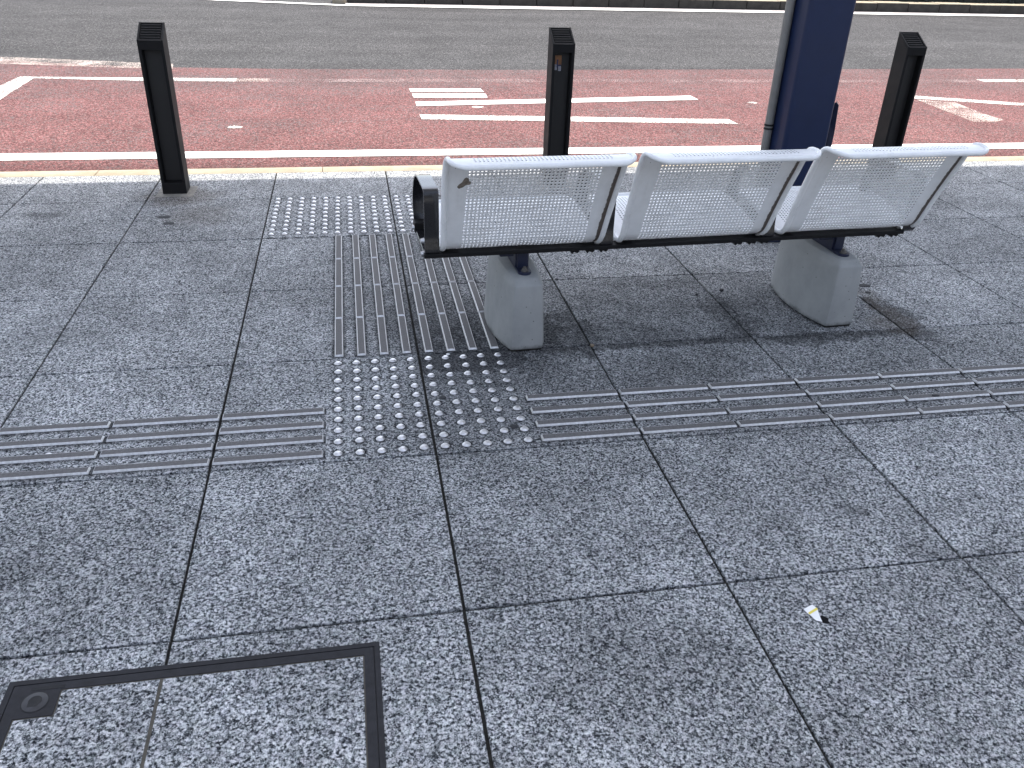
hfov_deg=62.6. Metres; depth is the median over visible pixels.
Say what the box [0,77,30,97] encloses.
road marking
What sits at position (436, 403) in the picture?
tactile stud
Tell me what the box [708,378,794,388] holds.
guide bar
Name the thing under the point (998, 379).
guide bar
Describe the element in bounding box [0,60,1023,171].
bus lane
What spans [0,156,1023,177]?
kerb
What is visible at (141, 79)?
road marking
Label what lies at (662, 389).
guide bar
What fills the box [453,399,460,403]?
tactile stud
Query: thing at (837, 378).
guide bar
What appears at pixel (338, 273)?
guide bar
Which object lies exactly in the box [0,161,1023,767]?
pavement
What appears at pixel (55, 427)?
guide bar
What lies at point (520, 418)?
tactile stud
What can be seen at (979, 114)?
road marking
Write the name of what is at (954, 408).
guide bar
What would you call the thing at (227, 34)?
road
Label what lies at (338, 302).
guide bar
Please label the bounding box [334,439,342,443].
tactile stud
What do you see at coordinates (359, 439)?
tactile stud
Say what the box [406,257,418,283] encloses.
guide bar
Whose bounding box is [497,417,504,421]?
tactile stud
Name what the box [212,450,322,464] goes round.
guide bar
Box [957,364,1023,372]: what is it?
guide bar
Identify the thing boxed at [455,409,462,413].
tactile stud
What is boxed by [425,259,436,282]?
guide bar
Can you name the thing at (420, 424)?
tactile stud
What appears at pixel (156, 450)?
guide bar
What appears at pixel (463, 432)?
tactile stud
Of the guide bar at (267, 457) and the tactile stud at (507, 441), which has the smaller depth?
the guide bar at (267, 457)
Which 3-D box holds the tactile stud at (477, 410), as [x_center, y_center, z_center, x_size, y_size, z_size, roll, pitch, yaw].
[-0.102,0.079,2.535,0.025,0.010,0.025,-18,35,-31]
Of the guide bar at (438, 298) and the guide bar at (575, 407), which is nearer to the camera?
the guide bar at (575, 407)
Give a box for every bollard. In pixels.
[136,22,197,196]
[536,27,574,188]
[859,32,926,181]
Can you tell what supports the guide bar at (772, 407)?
on the pavement
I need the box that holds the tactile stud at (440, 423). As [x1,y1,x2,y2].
[437,421,444,425]
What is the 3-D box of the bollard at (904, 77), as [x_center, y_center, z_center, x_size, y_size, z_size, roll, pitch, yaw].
[2.205,-1.571,4.809,0.183,0.798,0.189,-3,30,-10]
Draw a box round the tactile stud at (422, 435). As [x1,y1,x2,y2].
[418,433,426,438]
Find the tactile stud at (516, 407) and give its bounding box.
[513,405,520,409]
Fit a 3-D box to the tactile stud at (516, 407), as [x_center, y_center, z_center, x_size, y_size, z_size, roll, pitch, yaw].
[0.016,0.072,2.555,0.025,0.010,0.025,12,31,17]
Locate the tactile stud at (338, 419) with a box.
[334,417,342,421]
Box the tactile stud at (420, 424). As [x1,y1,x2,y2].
[416,422,424,426]
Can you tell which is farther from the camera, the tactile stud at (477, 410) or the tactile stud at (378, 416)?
the tactile stud at (477, 410)
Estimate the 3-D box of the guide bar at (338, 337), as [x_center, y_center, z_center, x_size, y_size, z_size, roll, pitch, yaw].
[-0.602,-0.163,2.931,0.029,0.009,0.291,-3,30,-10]
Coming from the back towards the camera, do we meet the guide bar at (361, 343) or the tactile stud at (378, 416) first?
the guide bar at (361, 343)
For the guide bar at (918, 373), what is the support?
on the pavement
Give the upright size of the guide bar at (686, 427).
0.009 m
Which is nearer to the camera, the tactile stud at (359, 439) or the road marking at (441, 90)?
the tactile stud at (359, 439)
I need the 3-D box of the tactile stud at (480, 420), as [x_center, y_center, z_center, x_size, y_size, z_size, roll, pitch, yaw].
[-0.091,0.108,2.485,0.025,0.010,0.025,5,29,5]
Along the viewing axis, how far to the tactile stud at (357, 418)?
2.47 m
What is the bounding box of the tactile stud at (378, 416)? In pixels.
[374,414,382,418]
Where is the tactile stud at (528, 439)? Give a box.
[524,437,532,441]
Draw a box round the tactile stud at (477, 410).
[474,408,481,412]
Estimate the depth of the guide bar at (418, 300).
3.22 m
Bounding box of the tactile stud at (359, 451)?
[356,449,364,454]
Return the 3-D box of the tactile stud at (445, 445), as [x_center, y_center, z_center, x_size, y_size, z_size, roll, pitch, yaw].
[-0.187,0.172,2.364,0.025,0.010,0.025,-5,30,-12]
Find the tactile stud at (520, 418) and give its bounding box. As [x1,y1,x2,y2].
[517,416,524,420]
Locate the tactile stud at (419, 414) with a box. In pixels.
[415,412,422,416]
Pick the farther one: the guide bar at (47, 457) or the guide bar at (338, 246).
the guide bar at (338, 246)
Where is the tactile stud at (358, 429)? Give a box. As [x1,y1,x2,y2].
[355,426,362,431]
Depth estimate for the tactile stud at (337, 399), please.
2.56 m
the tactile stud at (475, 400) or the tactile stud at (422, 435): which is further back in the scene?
the tactile stud at (475, 400)
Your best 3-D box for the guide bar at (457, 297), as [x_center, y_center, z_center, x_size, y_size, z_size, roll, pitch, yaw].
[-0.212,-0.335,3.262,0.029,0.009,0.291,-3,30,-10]
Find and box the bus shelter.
[751,0,855,242]
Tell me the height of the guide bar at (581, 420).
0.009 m
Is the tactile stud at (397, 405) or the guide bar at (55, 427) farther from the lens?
the tactile stud at (397, 405)
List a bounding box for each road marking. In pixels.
[0,57,171,67]
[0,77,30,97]
[0,143,1023,159]
[30,77,236,80]
[222,0,1023,16]
[236,78,269,81]
[271,79,979,81]
[409,88,482,91]
[412,94,486,96]
[416,96,697,105]
[420,114,734,123]
[914,96,1023,104]
[919,100,1002,121]
[977,79,1022,81]
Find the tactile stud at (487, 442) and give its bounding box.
[483,440,491,445]
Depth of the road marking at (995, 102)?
8.10 m
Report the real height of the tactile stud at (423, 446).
0.010 m
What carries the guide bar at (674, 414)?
on the pavement
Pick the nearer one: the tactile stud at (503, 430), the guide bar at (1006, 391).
the tactile stud at (503, 430)
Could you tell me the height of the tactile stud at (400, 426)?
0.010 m
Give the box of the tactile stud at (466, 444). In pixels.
[462,441,470,446]
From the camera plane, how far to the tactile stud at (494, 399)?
2.59 m
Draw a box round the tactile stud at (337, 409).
[334,407,341,411]
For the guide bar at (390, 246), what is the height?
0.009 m
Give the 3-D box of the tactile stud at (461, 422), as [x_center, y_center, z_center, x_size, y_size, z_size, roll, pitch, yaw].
[-0.148,0.112,2.474,0.025,0.010,0.025,-15,34,-28]
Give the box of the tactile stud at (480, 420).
[477,418,484,422]
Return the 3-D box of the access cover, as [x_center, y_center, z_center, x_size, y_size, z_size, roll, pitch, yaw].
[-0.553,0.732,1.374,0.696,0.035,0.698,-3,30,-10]
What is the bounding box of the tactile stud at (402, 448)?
[398,446,406,451]
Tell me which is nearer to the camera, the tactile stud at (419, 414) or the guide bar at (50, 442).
the guide bar at (50, 442)
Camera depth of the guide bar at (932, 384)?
2.76 m
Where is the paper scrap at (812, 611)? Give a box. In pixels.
[804,605,821,621]
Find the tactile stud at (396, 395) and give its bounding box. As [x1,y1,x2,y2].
[393,393,400,397]
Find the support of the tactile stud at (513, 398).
on the pavement
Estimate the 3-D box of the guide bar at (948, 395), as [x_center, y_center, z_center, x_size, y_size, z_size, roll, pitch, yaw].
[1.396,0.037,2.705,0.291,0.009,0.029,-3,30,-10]
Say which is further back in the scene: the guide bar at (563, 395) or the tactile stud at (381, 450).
the guide bar at (563, 395)
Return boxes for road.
[0,0,1023,69]
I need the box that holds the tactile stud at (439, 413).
[435,411,442,415]
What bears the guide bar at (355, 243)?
on the pavement
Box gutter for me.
[345,1,1023,14]
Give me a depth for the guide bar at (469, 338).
2.99 m
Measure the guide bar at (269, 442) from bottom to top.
0.009 m
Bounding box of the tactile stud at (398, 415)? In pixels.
[395,413,403,417]
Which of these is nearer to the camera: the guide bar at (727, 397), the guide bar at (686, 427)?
the guide bar at (686, 427)
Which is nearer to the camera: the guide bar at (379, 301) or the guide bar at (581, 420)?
the guide bar at (581, 420)
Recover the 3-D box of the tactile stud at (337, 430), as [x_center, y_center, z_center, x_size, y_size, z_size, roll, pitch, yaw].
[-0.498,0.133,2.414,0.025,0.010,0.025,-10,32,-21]
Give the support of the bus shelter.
on the pavement
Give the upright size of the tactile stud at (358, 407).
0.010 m
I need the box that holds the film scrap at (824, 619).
[820,615,830,623]
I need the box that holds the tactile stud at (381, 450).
[377,448,385,452]
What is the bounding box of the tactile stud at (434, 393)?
[431,391,438,395]
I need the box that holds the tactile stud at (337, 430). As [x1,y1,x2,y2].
[334,428,342,432]
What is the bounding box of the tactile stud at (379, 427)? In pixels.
[376,425,383,429]
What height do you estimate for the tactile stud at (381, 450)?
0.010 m
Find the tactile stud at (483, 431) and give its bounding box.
[480,429,487,433]
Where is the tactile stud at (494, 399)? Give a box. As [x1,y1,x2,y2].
[491,397,498,401]
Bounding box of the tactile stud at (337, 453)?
[333,451,342,455]
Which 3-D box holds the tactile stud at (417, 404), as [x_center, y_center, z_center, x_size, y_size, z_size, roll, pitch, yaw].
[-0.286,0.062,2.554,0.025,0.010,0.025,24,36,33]
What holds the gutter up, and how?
on the road
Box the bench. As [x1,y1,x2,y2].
[412,142,988,351]
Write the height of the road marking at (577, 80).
0.001 m
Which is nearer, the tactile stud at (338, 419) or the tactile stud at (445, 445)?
the tactile stud at (445, 445)
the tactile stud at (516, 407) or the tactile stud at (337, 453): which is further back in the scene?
the tactile stud at (516, 407)
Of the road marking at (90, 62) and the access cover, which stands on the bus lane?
the road marking at (90, 62)
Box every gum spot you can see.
[157,215,170,217]
[163,222,173,224]
[509,424,518,428]
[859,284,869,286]
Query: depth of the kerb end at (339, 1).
14.16 m
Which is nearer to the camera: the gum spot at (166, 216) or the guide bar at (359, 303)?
the guide bar at (359, 303)
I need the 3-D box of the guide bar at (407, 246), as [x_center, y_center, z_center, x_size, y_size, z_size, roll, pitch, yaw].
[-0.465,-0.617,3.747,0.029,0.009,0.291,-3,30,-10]
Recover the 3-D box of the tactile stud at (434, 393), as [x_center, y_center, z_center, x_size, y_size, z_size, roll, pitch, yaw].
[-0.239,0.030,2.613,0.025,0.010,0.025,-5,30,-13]
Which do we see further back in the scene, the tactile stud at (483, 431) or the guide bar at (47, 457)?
the tactile stud at (483, 431)
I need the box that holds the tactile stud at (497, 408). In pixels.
[494,406,501,410]
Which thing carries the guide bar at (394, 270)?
on the pavement
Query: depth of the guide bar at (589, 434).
2.43 m
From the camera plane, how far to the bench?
2.78 m
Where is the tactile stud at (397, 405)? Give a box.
[394,403,401,407]
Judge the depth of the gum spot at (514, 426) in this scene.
2.46 m
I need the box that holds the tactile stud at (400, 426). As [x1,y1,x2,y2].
[396,424,404,428]
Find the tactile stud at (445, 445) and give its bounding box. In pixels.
[441,443,449,447]
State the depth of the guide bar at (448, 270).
3.49 m
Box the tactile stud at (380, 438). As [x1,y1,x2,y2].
[376,436,384,440]
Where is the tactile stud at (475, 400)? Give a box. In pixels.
[472,398,479,402]
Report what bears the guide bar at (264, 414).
on the pavement
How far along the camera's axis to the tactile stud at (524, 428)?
2.45 m
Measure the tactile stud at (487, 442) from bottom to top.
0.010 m
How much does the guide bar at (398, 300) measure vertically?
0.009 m
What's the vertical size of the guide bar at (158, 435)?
0.009 m
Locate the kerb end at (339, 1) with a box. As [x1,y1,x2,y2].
[332,0,345,3]
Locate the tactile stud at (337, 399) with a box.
[334,397,341,401]
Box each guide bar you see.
[0,421,110,434]
[0,435,104,448]
[0,451,97,464]
[0,467,90,480]
[92,458,209,473]
[99,443,213,457]
[106,428,216,441]
[112,414,219,426]
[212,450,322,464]
[215,435,323,449]
[219,421,323,433]
[222,408,324,419]
[335,235,341,259]
[335,259,342,286]
[335,287,342,318]
[335,319,342,356]
[352,235,359,258]
[353,259,361,286]
[354,286,363,317]
[356,318,365,355]
[369,234,377,257]
[371,258,380,284]
[374,285,384,316]
[377,317,388,354]
[385,234,395,257]
[389,257,399,284]
[393,284,404,315]
[398,316,410,352]
[402,233,412,256]
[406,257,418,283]
[412,284,424,314]
[418,315,432,351]
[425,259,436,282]
[431,283,445,314]
[438,314,454,350]
[442,258,455,282]
[449,282,465,313]
[458,313,476,349]
[459,257,474,281]
[468,281,483,312]
[478,312,498,348]
[526,389,617,400]
[530,401,624,413]
[535,414,632,426]
[541,428,639,440]
[618,384,707,394]
[625,395,716,406]
[633,408,726,419]
[640,421,736,433]
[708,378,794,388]
[717,390,805,400]
[726,402,817,413]
[736,414,829,426]
[794,373,878,382]
[805,384,891,394]
[816,396,904,406]
[829,408,919,419]
[877,368,959,377]
[890,379,974,388]
[903,390,989,400]
[917,402,1005,413]
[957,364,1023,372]
[972,375,1023,383]
[987,387,1023,394]
[1003,400,1023,406]
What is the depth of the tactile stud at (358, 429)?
2.42 m
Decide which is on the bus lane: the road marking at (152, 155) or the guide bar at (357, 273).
the road marking at (152, 155)
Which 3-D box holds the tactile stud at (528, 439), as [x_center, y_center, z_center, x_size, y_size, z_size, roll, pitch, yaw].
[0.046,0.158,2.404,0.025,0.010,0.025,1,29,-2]
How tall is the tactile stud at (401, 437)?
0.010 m
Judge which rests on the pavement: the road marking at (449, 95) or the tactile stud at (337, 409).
the tactile stud at (337, 409)
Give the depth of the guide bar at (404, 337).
2.95 m
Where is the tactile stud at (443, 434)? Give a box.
[439,432,447,436]
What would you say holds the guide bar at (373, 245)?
on the pavement
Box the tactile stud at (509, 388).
[506,386,513,390]
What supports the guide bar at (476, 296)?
on the pavement
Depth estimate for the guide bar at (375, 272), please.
3.45 m
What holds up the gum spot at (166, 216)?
on the pavement
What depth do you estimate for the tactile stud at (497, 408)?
2.54 m
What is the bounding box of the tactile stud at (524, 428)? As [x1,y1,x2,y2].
[520,426,528,430]
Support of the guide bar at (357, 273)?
on the pavement
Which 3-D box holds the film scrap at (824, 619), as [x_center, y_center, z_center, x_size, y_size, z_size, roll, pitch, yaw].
[0.676,0.509,1.821,0.019,0.001,0.025,-3,30,-10]
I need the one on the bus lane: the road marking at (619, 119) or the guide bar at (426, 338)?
the road marking at (619, 119)
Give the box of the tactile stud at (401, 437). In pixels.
[397,435,405,439]
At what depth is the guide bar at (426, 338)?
2.97 m
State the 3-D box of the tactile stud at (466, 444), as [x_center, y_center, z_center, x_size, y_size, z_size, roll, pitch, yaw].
[-0.128,0.169,2.373,0.025,0.010,0.025,-6,30,-14]
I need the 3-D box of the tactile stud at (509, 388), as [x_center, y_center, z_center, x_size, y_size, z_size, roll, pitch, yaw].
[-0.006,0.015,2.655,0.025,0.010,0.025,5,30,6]
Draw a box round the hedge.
[856,0,1023,3]
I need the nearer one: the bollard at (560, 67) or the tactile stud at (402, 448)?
the tactile stud at (402, 448)
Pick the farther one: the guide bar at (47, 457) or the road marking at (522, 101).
the road marking at (522, 101)
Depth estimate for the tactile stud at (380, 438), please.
2.38 m
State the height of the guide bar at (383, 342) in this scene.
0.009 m
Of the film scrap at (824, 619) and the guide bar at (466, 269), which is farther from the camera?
the guide bar at (466, 269)
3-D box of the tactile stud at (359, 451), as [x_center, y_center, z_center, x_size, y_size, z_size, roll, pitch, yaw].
[-0.419,0.187,2.322,0.025,0.010,0.025,25,36,34]
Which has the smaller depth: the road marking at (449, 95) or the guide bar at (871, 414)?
the guide bar at (871, 414)
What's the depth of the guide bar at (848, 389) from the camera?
2.71 m
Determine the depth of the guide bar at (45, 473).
2.18 m
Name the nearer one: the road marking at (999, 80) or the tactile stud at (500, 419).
the tactile stud at (500, 419)
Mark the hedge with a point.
(996, 1)
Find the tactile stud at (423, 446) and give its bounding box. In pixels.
[420,444,428,449]
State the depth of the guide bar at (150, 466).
2.23 m
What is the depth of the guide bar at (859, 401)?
2.65 m
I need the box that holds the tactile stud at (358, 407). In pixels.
[354,405,362,409]
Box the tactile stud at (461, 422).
[457,419,465,424]
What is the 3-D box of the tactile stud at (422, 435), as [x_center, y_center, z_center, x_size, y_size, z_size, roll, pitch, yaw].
[-0.255,0.148,2.403,0.025,0.010,0.025,-16,34,-29]
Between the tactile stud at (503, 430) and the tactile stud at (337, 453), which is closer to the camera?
the tactile stud at (337, 453)
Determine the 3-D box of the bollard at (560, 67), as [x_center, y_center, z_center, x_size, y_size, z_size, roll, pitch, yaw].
[0.251,-1.453,4.471,0.183,0.798,0.189,-3,30,-10]
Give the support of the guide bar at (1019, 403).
on the pavement
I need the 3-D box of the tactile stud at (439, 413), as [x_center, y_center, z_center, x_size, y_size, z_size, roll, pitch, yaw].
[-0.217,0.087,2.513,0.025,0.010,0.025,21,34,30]
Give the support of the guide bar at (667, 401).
on the pavement
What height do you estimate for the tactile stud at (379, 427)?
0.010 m
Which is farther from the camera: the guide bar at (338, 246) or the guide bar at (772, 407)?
the guide bar at (338, 246)
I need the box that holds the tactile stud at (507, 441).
[504,438,511,443]
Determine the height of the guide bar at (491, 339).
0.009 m
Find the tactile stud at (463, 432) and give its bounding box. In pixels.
[459,430,467,435]
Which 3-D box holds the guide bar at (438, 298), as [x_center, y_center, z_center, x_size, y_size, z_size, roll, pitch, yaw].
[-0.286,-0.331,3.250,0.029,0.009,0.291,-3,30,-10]
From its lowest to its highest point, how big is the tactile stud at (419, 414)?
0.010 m
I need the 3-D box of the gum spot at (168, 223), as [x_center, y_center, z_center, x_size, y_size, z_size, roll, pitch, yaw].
[-1.587,-0.744,3.902,0.054,0.003,0.040,-3,30,-10]
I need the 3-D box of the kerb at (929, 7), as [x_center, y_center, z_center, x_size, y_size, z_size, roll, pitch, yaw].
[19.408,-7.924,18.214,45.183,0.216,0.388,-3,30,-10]
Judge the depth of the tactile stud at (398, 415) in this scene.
2.49 m
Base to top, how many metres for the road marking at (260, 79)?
0.001 m
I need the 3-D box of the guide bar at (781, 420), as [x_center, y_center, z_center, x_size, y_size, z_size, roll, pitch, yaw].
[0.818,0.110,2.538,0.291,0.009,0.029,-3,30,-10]
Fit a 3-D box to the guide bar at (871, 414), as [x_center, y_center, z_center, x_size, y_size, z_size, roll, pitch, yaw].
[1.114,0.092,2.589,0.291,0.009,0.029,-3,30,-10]
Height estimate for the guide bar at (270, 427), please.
0.009 m
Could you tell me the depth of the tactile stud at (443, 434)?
2.41 m
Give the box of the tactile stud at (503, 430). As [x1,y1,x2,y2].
[500,428,507,432]
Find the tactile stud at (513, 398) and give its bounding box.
[509,396,516,400]
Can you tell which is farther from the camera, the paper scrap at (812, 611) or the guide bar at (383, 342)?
the guide bar at (383, 342)
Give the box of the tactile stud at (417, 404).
[413,402,421,406]
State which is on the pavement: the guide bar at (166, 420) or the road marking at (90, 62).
the guide bar at (166, 420)
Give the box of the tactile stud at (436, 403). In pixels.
[433,401,440,405]
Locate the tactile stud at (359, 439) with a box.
[355,437,363,442]
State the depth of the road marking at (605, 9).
14.57 m
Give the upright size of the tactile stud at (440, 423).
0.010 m
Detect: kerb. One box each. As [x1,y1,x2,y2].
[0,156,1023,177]
[347,0,1023,13]
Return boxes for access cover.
[0,642,385,767]
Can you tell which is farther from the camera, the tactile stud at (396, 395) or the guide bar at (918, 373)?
the guide bar at (918, 373)
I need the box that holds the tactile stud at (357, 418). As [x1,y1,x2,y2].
[354,416,362,420]
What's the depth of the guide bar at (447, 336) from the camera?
2.98 m
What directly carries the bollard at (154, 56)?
on the pavement

